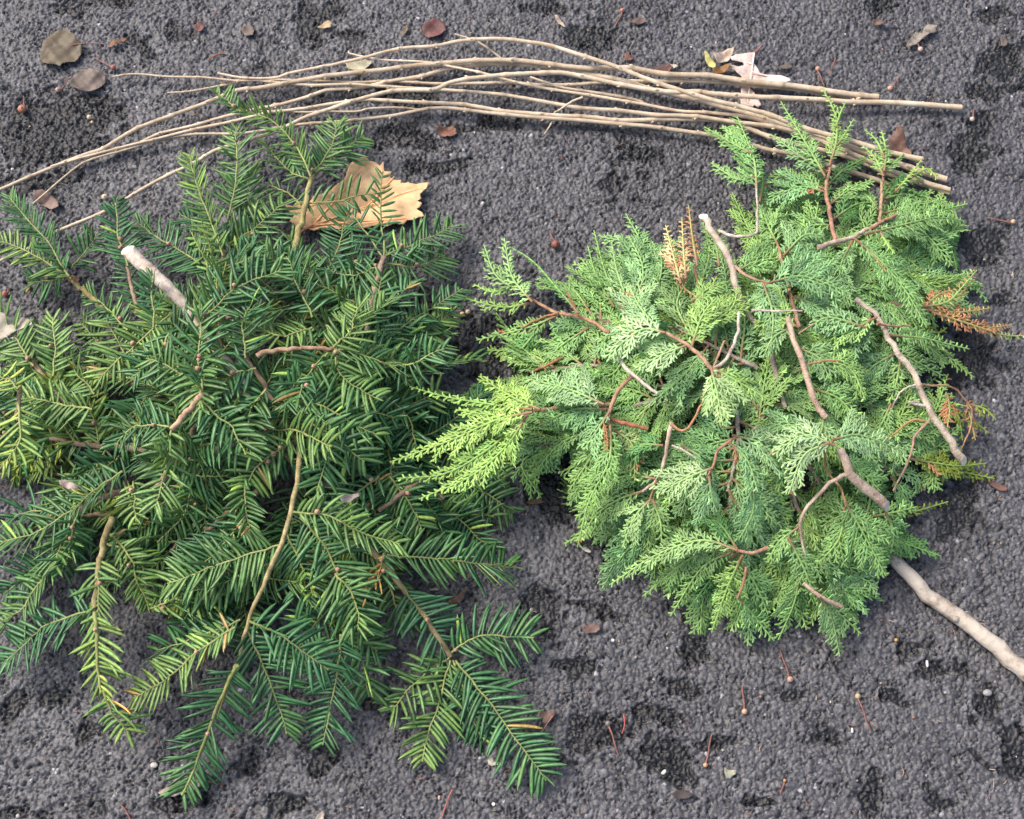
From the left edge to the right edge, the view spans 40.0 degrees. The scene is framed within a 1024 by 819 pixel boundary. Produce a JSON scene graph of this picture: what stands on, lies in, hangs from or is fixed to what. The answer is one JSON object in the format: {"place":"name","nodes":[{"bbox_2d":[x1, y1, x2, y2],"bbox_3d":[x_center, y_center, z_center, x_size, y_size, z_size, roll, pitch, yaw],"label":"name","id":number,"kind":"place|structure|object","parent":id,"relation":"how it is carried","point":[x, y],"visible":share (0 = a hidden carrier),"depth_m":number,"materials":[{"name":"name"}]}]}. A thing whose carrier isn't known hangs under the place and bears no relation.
{"place":"outdoors","nodes":[
{"label":"outdoors","id":0,"kind":"place"},
{"bbox_2d":[0,0,1023,818],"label":"ground","id":1,"kind":"structure","parent":0,"point":[518,184],"depth_m":1.15,"materials":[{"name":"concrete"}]},
{"bbox_2d":[0,368,86,489],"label":"yew branch","id":2,"kind":"object","parent":1,"relation":"on","point":[40,463],"visible":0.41,"depth_m":1.11,"materials":[{"name":"green plant"}]},
{"bbox_2d":[33,189,58,208],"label":"fallen leaf","id":3,"kind":"object","parent":1,"relation":"on","point":[48,200],"visible":0.99,"depth_m":1.21,"materials":[{"name":"plant"}]},
{"bbox_2d":[0,487,124,642],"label":"yew branch","id":4,"kind":"object","parent":1,"relation":"on","point":[40,522],"visible":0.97,"depth_m":1.07,"materials":[{"name":"green plant"}]},
{"bbox_2d":[0,185,131,332],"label":"yew branch","id":5,"kind":"object","parent":1,"relation":"on","point":[39,246],"visible":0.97,"depth_m":1.15,"materials":[{"name":"green plant"}]},
{"bbox_2d":[40,30,104,65],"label":"fallen leaf","id":6,"kind":"object","parent":1,"relation":"on","point":[59,47],"visible":1,"depth_m":1.26,"materials":[{"name":"plant"}]},
{"bbox_2d":[0,364,145,520],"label":"yew branch","id":7,"kind":"object","parent":1,"relation":"on","point":[89,427],"visible":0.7,"depth_m":1.10,"materials":[{"name":"green plant"}]},
{"bbox_2d":[0,360,42,478],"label":"yew branch","id":8,"kind":"object","parent":7,"relation":"on","point":[33,443],"visible":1,"depth_m":1.01,"materials":[{"name":"green plant"}]},
{"bbox_2d":[0,459,170,593],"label":"yew branch","id":9,"kind":"object","parent":1,"relation":"on","point":[100,518],"visible":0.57,"depth_m":1.10,"materials":[{"name":"green plant"}]},
{"bbox_2d":[69,68,105,91],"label":"fallen leaf","id":10,"kind":"object","parent":1,"relation":"on","point":[89,79],"visible":1,"depth_m":1.25,"materials":[{"name":"plant"}]},
{"bbox_2d":[0,302,181,444],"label":"yew branch","id":11,"kind":"object","parent":1,"relation":"on","point":[95,323],"visible":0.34,"depth_m":1.13,"materials":[{"name":"green plant"}]},
{"bbox_2d":[0,312,31,339],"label":"fallen leaf","id":12,"kind":"object","parent":11,"relation":"on","point":[7,330],"visible":1,"depth_m":1.12,"materials":[{"name":"plant"}]},
{"bbox_2d":[0,289,100,430],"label":"yew branch","id":13,"kind":"object","parent":11,"relation":"on","point":[59,392],"visible":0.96,"depth_m":1.10,"materials":[{"name":"green plant"}]},
{"bbox_2d":[0,516,225,748],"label":"yew branch","id":14,"kind":"object","parent":1,"relation":"on","point":[144,600],"visible":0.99,"depth_m":1.04,"materials":[{"name":"green plant"}]},
{"bbox_2d":[68,300,249,459],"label":"yew branch","id":15,"kind":"object","parent":1,"relation":"on","point":[127,405],"visible":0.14,"depth_m":1.11,"materials":[{"name":"green plant"}]},
{"bbox_2d":[95,194,147,309],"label":"yew branch","id":16,"kind":"object","parent":15,"relation":"on","point":[108,208],"visible":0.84,"depth_m":1.15,"materials":[{"name":"green plant"}]},
{"bbox_2d":[99,298,266,521],"bbox_3d":[-0.244,-0.005,1.037,0.138,0.045,0.141,-33,73,-11],"label":"yew branch","id":17,"kind":"object","parent":15,"relation":"on","point":[202,422],"visible":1,"depth_m":1.03,"materials":[{"name":"green plant"}]},
{"bbox_2d":[82,225,297,424],"bbox_3d":[-0.256,-0.072,1.075,0.146,0.059,0.160,20,71,7],"label":"yew branch","id":18,"kind":"object","parent":15,"relation":"on","point":[141,263],"visible":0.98,"depth_m":1.08,"materials":[{"name":"green plant"}]},
{"bbox_2d":[107,472,276,597],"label":"yew branch","id":19,"kind":"object","parent":1,"relation":"on","point":[147,543],"visible":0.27,"depth_m":1.09,"materials":[{"name":"green plant"}]},
{"bbox_2d":[120,416,276,551],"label":"yew branch","id":20,"kind":"object","parent":19,"relation":"on","point":[191,445],"visible":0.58,"depth_m":1.06,"materials":[{"name":"green plant"}]},
{"bbox_2d":[126,118,300,317],"bbox_3d":[-0.232,-0.162,1.157,0.147,0.061,0.150,37,74,12],"label":"yew branch","id":21,"kind":"object","parent":1,"relation":"on","point":[256,214],"visible":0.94,"depth_m":1.16,"materials":[{"name":"green plant"}]},
{"bbox_2d":[158,512,306,653],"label":"yew branch","id":22,"kind":"object","parent":1,"relation":"on","point":[289,575],"visible":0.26,"depth_m":1.06,"materials":[{"name":"green plant"}]},
{"bbox_2d":[65,463,266,625],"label":"yew branch","id":23,"kind":"object","parent":22,"relation":"on","point":[194,547],"visible":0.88,"depth_m":1.04,"materials":[{"name":"green plant"}]},
{"bbox_2d":[123,445,411,810],"bbox_3d":[-0.198,0.162,1.033,0.163,0.097,0.259,37,74,12],"label":"yew branch","id":24,"kind":"object","parent":1,"relation":"on","point":[246,575],"visible":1,"depth_m":1.03,"materials":[{"name":"green plant"}]},
{"bbox_2d":[207,84,387,250],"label":"yew branch","id":25,"kind":"object","parent":1,"relation":"on","point":[320,155],"visible":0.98,"depth_m":1.18,"materials":[{"name":"green plant"}]},
{"bbox_2d":[248,198,393,358],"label":"yew branch","id":26,"kind":"object","parent":1,"relation":"on","point":[319,261],"visible":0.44,"depth_m":1.15,"materials":[{"name":"green plant"}]},
{"bbox_2d":[147,215,288,378],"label":"yew branch","id":27,"kind":"object","parent":26,"relation":"on","point":[188,294],"visible":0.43,"depth_m":1.11,"materials":[{"name":"green plant"}]},
{"bbox_2d":[121,338,260,506],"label":"yew branch","id":28,"kind":"object","parent":27,"relation":"on","point":[211,454],"visible":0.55,"depth_m":1.06,"materials":[{"name":"green plant"}]},
{"bbox_2d":[215,328,364,481],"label":"yew branch","id":29,"kind":"object","parent":26,"relation":"on","point":[301,447],"visible":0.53,"depth_m":1.05,"materials":[{"name":"green plant"}]},
{"bbox_2d":[277,563,396,756],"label":"yew branch","id":30,"kind":"object","parent":1,"relation":"on","point":[356,656],"visible":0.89,"depth_m":1.04,"materials":[{"name":"green plant"}]},
{"bbox_2d":[285,156,428,232],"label":"fallen leaf","id":31,"kind":"object","parent":1,"relation":"on","point":[406,197],"visible":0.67,"depth_m":1.21,"materials":[{"name":"beige plant"}]},
{"bbox_2d":[308,166,468,333],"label":"yew branch","id":32,"kind":"object","parent":1,"relation":"on","point":[416,253],"visible":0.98,"depth_m":1.16,"materials":[{"name":"green plant"}]},
{"bbox_2d":[317,421,506,571],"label":"yew branch","id":33,"kind":"object","parent":1,"relation":"on","point":[448,504],"visible":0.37,"depth_m":1.10,"materials":[{"name":"green plant"}]},
{"bbox_2d":[259,453,397,626],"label":"yew branch","id":34,"kind":"object","parent":33,"relation":"on","point":[297,523],"visible":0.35,"depth_m":1.09,"materials":[{"name":"green plant"}]},
{"bbox_2d":[322,471,438,607],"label":"yew branch","id":35,"kind":"object","parent":34,"relation":"on","point":[409,487],"visible":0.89,"depth_m":1.07,"materials":[{"name":"green plant"}]},
{"bbox_2d":[190,286,390,504],"bbox_3d":[-0.186,-0.005,1.052,0.124,0.053,0.181,-40,75,-13],"label":"yew branch","id":36,"kind":"object","parent":35,"relation":"on","point":[362,418],"visible":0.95,"depth_m":1.04,"materials":[{"name":"green plant"}]},
{"bbox_2d":[264,316,409,478],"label":"yew branch","id":37,"kind":"object","parent":33,"relation":"on","point":[296,368],"visible":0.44,"depth_m":1.08,"materials":[{"name":"green plant"}]},
{"bbox_2d":[241,329,447,472],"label":"yew branch","id":38,"kind":"object","parent":33,"relation":"on","point":[336,396],"visible":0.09,"depth_m":1.12,"materials":[{"name":"green plant"}]},
{"bbox_2d":[234,244,474,385],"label":"yew branch","id":39,"kind":"object","parent":38,"relation":"on","point":[428,318],"visible":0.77,"depth_m":1.11,"materials":[{"name":"green plant"}]},
{"bbox_2d":[273,273,456,394],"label":"yew branch","id":40,"kind":"object","parent":38,"relation":"on","point":[407,353],"visible":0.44,"depth_m":1.11,"materials":[{"name":"green plant"}]},
{"bbox_2d":[256,292,408,420],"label":"yew branch","id":41,"kind":"object","parent":40,"relation":"on","point":[362,376],"visible":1,"depth_m":1.06,"materials":[{"name":"green plant"}]},
{"bbox_2d":[422,18,445,37],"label":"fallen leaf","id":42,"kind":"object","parent":1,"relation":"on","point":[433,27],"visible":1,"depth_m":1.27,"materials":[{"name":"plant"}]},
{"bbox_2d":[353,380,516,500],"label":"yew branch","id":43,"kind":"object","parent":1,"relation":"on","point":[428,467],"visible":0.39,"depth_m":1.11,"materials":[{"name":"green plant"}]},
{"bbox_2d":[359,324,489,455],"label":"yew branch","id":44,"kind":"object","parent":43,"relation":"on","point":[406,395],"visible":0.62,"depth_m":1.10,"materials":[{"name":"green plant"}]},
{"bbox_2d":[0,33,878,190],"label":"stick","id":45,"kind":"object","parent":1,"relation":"on","point":[721,77],"visible":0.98,"depth_m":1.24,"materials":[{"name":"brown wood"}]},
{"bbox_2d":[382,445,524,557],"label":"yew branch","id":46,"kind":"object","parent":1,"relation":"on","point":[491,487],"visible":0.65,"depth_m":1.10,"materials":[{"name":"green plant"}]},
{"bbox_2d":[350,526,566,799],"bbox_3d":[-0.039,0.189,1.057,0.141,0.060,0.214,-8,70,-3],"label":"yew branch","id":47,"kind":"object","parent":1,"relation":"on","point":[465,691],"visible":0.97,"depth_m":1.06,"materials":[{"name":"green plant"}]},
{"bbox_2d":[33,106,905,203],"bbox_3d":[-0.036,-0.221,1.223,0.752,0.013,0.096,0,70,0],"label":"stick","id":48,"kind":"object","parent":1,"relation":"on","point":[774,151],"visible":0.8,"depth_m":1.23,"materials":[{"name":"brown wood"}]},
{"bbox_2d":[0,70,961,261],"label":"stick","id":49,"kind":"object","parent":1,"relation":"on","point":[736,95],"visible":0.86,"depth_m":1.23,"materials":[{"name":"brown wood"}]},
{"bbox_2d":[764,88,874,246],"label":"cedar branch","id":50,"kind":"object","parent":49,"relation":"on","point":[795,183],"visible":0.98,"depth_m":1.18,"materials":[{"name":"green plant"}]},
{"bbox_2d":[50,98,950,194],"bbox_3d":[-0.009,-0.234,1.227,0.778,0.012,0.077,2,70,1],"label":"stick","id":51,"kind":"object","parent":1,"relation":"on","point":[672,119],"visible":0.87,"depth_m":1.23,"materials":[{"name":"wood"}]},
{"bbox_2d":[167,78,847,98],"bbox_3d":[-0.004,-0.287,1.249,0.604,0.008,0.018,0,70,0],"label":"stick","id":52,"kind":"object","parent":1,"relation":"on","point":[698,81],"visible":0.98,"depth_m":1.25,"materials":[{"name":"wood"}]},
{"bbox_2d":[0,2,1019,817],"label":"grit","id":53,"kind":"object","parent":1,"relation":"on","point":[522,514],"visible":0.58,"depth_m":1.09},
{"bbox_2d":[77,63,946,182],"bbox_3d":[0.000,-0.258,1.236,0.755,0.010,0.112,1,70,0],"label":"stick","id":54,"kind":"object","parent":1,"relation":"on","point":[903,165],"visible":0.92,"depth_m":1.24,"materials":[{"name":"wood"}]},
{"bbox_2d":[112,73,950,191],"bbox_3d":[0.014,-0.261,1.234,0.741,0.011,0.041,8,70,3],"label":"stick","id":55,"kind":"object","parent":1,"relation":"on","point":[848,151],"visible":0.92,"depth_m":1.23,"materials":[{"name":"wood"}]},
{"bbox_2d":[464,238,609,374],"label":"cedar branch","id":56,"kind":"object","parent":1,"relation":"on","point":[511,283],"visible":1,"depth_m":1.15,"materials":[{"name":"green plant"}]},
{"bbox_2d":[461,306,616,435],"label":"cedar branch","id":57,"kind":"object","parent":1,"relation":"on","point":[530,360],"visible":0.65,"depth_m":1.14,"materials":[{"name":"green plant"}]},
{"bbox_2d":[523,350,675,491],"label":"cedar branch","id":58,"kind":"object","parent":57,"relation":"on","point":[632,390],"visible":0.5,"depth_m":1.10,"materials":[{"name":"green plant"}]},
{"bbox_2d":[483,381,627,509],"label":"cedar branch","id":59,"kind":"object","parent":1,"relation":"on","point":[533,444],"visible":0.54,"depth_m":1.11,"materials":[{"name":"green plant"}]},
{"bbox_2d":[390,373,613,500],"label":"cedar branch","id":60,"kind":"object","parent":59,"relation":"on","point":[499,416],"visible":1,"depth_m":1.06,"materials":[{"name":"green plant"}]},
{"bbox_2d":[522,357,658,547],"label":"cedar branch","id":61,"kind":"object","parent":59,"relation":"on","point":[592,452],"visible":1,"depth_m":1.07,"materials":[{"name":"green plant"}]},
{"bbox_2d":[217,37,923,162],"bbox_3d":[0.052,-0.288,1.236,0.623,0.017,0.069,8,70,3],"label":"stick","id":62,"kind":"object","parent":1,"relation":"on","point":[735,105],"visible":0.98,"depth_m":1.24,"materials":[{"name":"wood"}]},
{"bbox_2d":[534,257,654,398],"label":"cedar branch","id":63,"kind":"object","parent":1,"relation":"on","point":[568,324],"visible":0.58,"depth_m":1.14,"materials":[{"name":"green plant"}]},
{"bbox_2d":[573,230,674,359],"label":"cedar branch","id":64,"kind":"object","parent":63,"relation":"on","point":[634,268],"visible":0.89,"depth_m":1.13,"materials":[{"name":"green plant"}]},
{"bbox_2d":[601,286,768,427],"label":"cedar branch","id":65,"kind":"object","parent":64,"relation":"on","point":[727,387],"visible":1,"depth_m":1.05,"materials":[{"name":"green plant"}]},
{"bbox_2d":[578,232,702,356],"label":"cedar branch","id":66,"kind":"object","parent":63,"relation":"on","point":[622,242],"visible":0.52,"depth_m":1.15,"materials":[{"name":"green plant"}]},
{"bbox_2d":[348,50,862,155],"bbox_3d":[0.082,-0.275,1.241,0.464,0.013,0.019,12,70,4],"label":"stick","id":67,"kind":"object","parent":1,"relation":"on","point":[630,100],"visible":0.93,"depth_m":1.24,"materials":[{"name":"wood"}]},
{"bbox_2d":[547,329,720,438],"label":"cedar branch","id":68,"kind":"object","parent":1,"relation":"on","point":[688,414],"visible":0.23,"depth_m":1.12,"materials":[{"name":"green plant"}]},
{"bbox_2d":[556,421,726,587],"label":"cedar branch","id":69,"kind":"object","parent":1,"relation":"on","point":[675,522],"visible":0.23,"depth_m":1.10,"materials":[{"name":"green plant"}]},
{"bbox_2d":[577,391,722,548],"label":"cedar branch","id":70,"kind":"object","parent":69,"relation":"on","point":[636,450],"visible":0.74,"depth_m":1.07,"materials":[{"name":"green plant"}]},
{"bbox_2d":[584,445,764,590],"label":"cedar branch","id":71,"kind":"object","parent":69,"relation":"on","point":[629,554],"visible":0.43,"depth_m":1.08,"materials":[{"name":"green plant"}]},
{"bbox_2d":[643,409,820,578],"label":"cedar branch","id":72,"kind":"object","parent":71,"relation":"on","point":[710,435],"visible":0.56,"depth_m":1.08,"materials":[{"name":"green plant"}]},
{"bbox_2d":[649,426,803,543],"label":"cedar branch","id":73,"kind":"object","parent":72,"relation":"on","point":[763,449],"visible":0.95,"depth_m":1.03,"materials":[{"name":"green plant"}]},
{"bbox_2d":[578,213,749,384],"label":"cedar branch","id":74,"kind":"object","parent":1,"relation":"on","point":[722,275],"visible":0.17,"depth_m":1.16,"materials":[{"name":"green plant"}]},
{"bbox_2d":[628,251,772,426],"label":"cedar branch","id":75,"kind":"object","parent":74,"relation":"on","point":[676,310],"visible":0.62,"depth_m":1.10,"materials":[{"name":"green plant"}]},
{"bbox_2d":[658,205,750,328],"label":"cedar branch","id":76,"kind":"object","parent":74,"relation":"on","point":[699,294],"visible":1,"depth_m":1.10,"materials":[{"name":"green plant"}]},
{"bbox_2d":[609,510,775,641],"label":"cedar branch","id":77,"kind":"object","parent":1,"relation":"on","point":[707,554],"visible":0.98,"depth_m":1.06,"materials":[{"name":"green plant"}]},
{"bbox_2d":[651,468,795,635],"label":"cedar branch","id":78,"kind":"object","parent":1,"relation":"on","point":[705,617],"visible":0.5,"depth_m":1.08,"materials":[{"name":"green plant"}]},
{"bbox_2d":[657,463,815,628],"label":"cedar branch","id":79,"kind":"object","parent":1,"relation":"on","point":[762,563],"visible":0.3,"depth_m":1.07,"materials":[{"name":"green plant"}]},
{"bbox_2d":[731,45,790,107],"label":"fallen leaf","id":80,"kind":"object","parent":1,"relation":"on","point":[748,69],"visible":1,"depth_m":1.25,"materials":[{"name":"plant"}]},
{"bbox_2d":[723,289,882,450],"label":"cedar branch","id":81,"kind":"object","parent":1,"relation":"on","point":[805,320],"visible":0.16,"depth_m":1.13,"materials":[{"name":"green plant"}]},
{"bbox_2d":[698,317,846,437],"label":"cedar branch","id":82,"kind":"object","parent":81,"relation":"on","point":[799,402],"visible":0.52,"depth_m":1.09,"materials":[{"name":"green plant"}]},
{"bbox_2d":[756,316,868,455],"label":"cedar branch","id":83,"kind":"object","parent":82,"relation":"on","point":[839,406],"visible":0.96,"depth_m":1.07,"materials":[{"name":"green plant"}]},
{"bbox_2d":[797,347,928,485],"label":"cedar branch","id":84,"kind":"object","parent":81,"relation":"on","point":[873,389],"visible":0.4,"depth_m":1.10,"materials":[{"name":"green plant"}]},
{"bbox_2d":[723,155,884,308],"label":"cedar branch","id":85,"kind":"object","parent":1,"relation":"on","point":[796,206],"visible":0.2,"depth_m":1.18,"materials":[{"name":"green plant"}]},
{"bbox_2d":[699,116,852,407],"bbox_3d":[0.199,-0.134,1.125,0.086,0.079,0.271,-17,71,-6],"label":"cedar branch","id":86,"kind":"object","parent":85,"relation":"on","point":[735,141],"visible":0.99,"depth_m":1.11,"materials":[{"name":"green plant"}]},
{"bbox_2d":[737,206,842,336],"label":"cedar branch","id":87,"kind":"object","parent":86,"relation":"on","point":[814,306],"visible":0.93,"depth_m":1.11,"materials":[{"name":"green plant"}]},
{"bbox_2d":[742,199,924,367],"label":"cedar branch","id":88,"kind":"object","parent":85,"relation":"on","point":[863,279],"visible":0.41,"depth_m":1.14,"materials":[{"name":"green plant"}]},
{"bbox_2d":[730,483,878,645],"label":"cedar branch","id":89,"kind":"object","parent":1,"relation":"on","point":[777,597],"visible":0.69,"depth_m":1.07,"materials":[{"name":"green plant"}]},
{"bbox_2d":[770,537,861,655],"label":"cedar branch","id":90,"kind":"object","parent":1,"relation":"on","point":[788,607],"visible":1,"depth_m":1.06,"materials":[{"name":"green plant"}]},
{"bbox_2d":[759,406,916,606],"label":"cedar branch","id":91,"kind":"object","parent":90,"relation":"on","point":[850,527],"visible":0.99,"depth_m":1.05,"materials":[{"name":"green plant"}]},
{"bbox_2d":[762,483,889,625],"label":"cedar branch","id":92,"kind":"object","parent":1,"relation":"on","point":[811,531],"visible":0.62,"depth_m":1.08,"materials":[{"name":"green plant"}]},
{"bbox_2d":[791,456,940,604],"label":"cedar branch","id":93,"kind":"object","parent":1,"relation":"on","point":[917,543],"visible":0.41,"depth_m":1.09,"materials":[{"name":"green plant"}]},
{"bbox_2d":[782,182,981,355],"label":"cedar branch","id":94,"kind":"object","parent":1,"relation":"on","point":[946,280],"visible":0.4,"depth_m":1.16,"materials":[{"name":"green plant"}]},
{"bbox_2d":[813,326,973,466],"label":"cedar branch","id":95,"kind":"object","parent":1,"relation":"on","point":[956,362],"visible":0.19,"depth_m":1.14,"materials":[{"name":"green plant"}]},
{"bbox_2d":[836,335,962,492],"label":"cedar branch","id":96,"kind":"object","parent":1,"relation":"on","point":[929,438],"visible":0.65,"depth_m":1.11,"materials":[{"name":"green plant"}]},
{"bbox_2d":[888,124,911,158],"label":"fallen leaf","id":97,"kind":"object","parent":1,"relation":"on","point":[897,141],"visible":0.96,"depth_m":1.23,"materials":[{"name":"plant"}]},
{"bbox_2d":[807,297,995,490],"bbox_3d":[0.314,-0.024,1.106,0.125,0.078,0.154,-27,72,-10],"label":"cedar branch","id":98,"kind":"object","parent":1,"relation":"on","point":[845,333],"visible":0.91,"depth_m":1.09,"materials":[{"name":"green plant"}]},
{"bbox_2d":[837,178,979,345],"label":"cedar branch","id":99,"kind":"object","parent":1,"relation":"on","point":[913,250],"visible":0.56,"depth_m":1.16,"materials":[{"name":"green plant"}]},
{"bbox_2d":[844,129,946,229],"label":"cedar branch","id":100,"kind":"object","parent":99,"relation":"on","point":[896,187],"visible":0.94,"depth_m":1.19,"materials":[{"name":"plant"}]},
{"bbox_2d":[817,198,982,327],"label":"cedar branch","id":101,"kind":"object","parent":99,"relation":"on","point":[917,225],"visible":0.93,"depth_m":1.14,"materials":[{"name":"green plant"}]},
{"bbox_2d":[818,459,1023,681],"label":"cedar branch","id":102,"kind":"object","parent":1,"relation":"on","point":[1002,652],"visible":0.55,"depth_m":1.08,"materials":[{"name":"brown plant"}]},
{"bbox_2d":[878,437,994,521],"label":"cedar branch","id":103,"kind":"object","parent":1,"relation":"on","point":[949,468],"visible":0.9,"depth_m":1.11,"materials":[{"name":"plant"}]},
{"bbox_2d":[891,269,1023,341],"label":"cedar branch","id":104,"kind":"object","parent":1,"relation":"on","point":[936,303],"visible":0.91,"depth_m":1.13,"materials":[{"name":"plant"}]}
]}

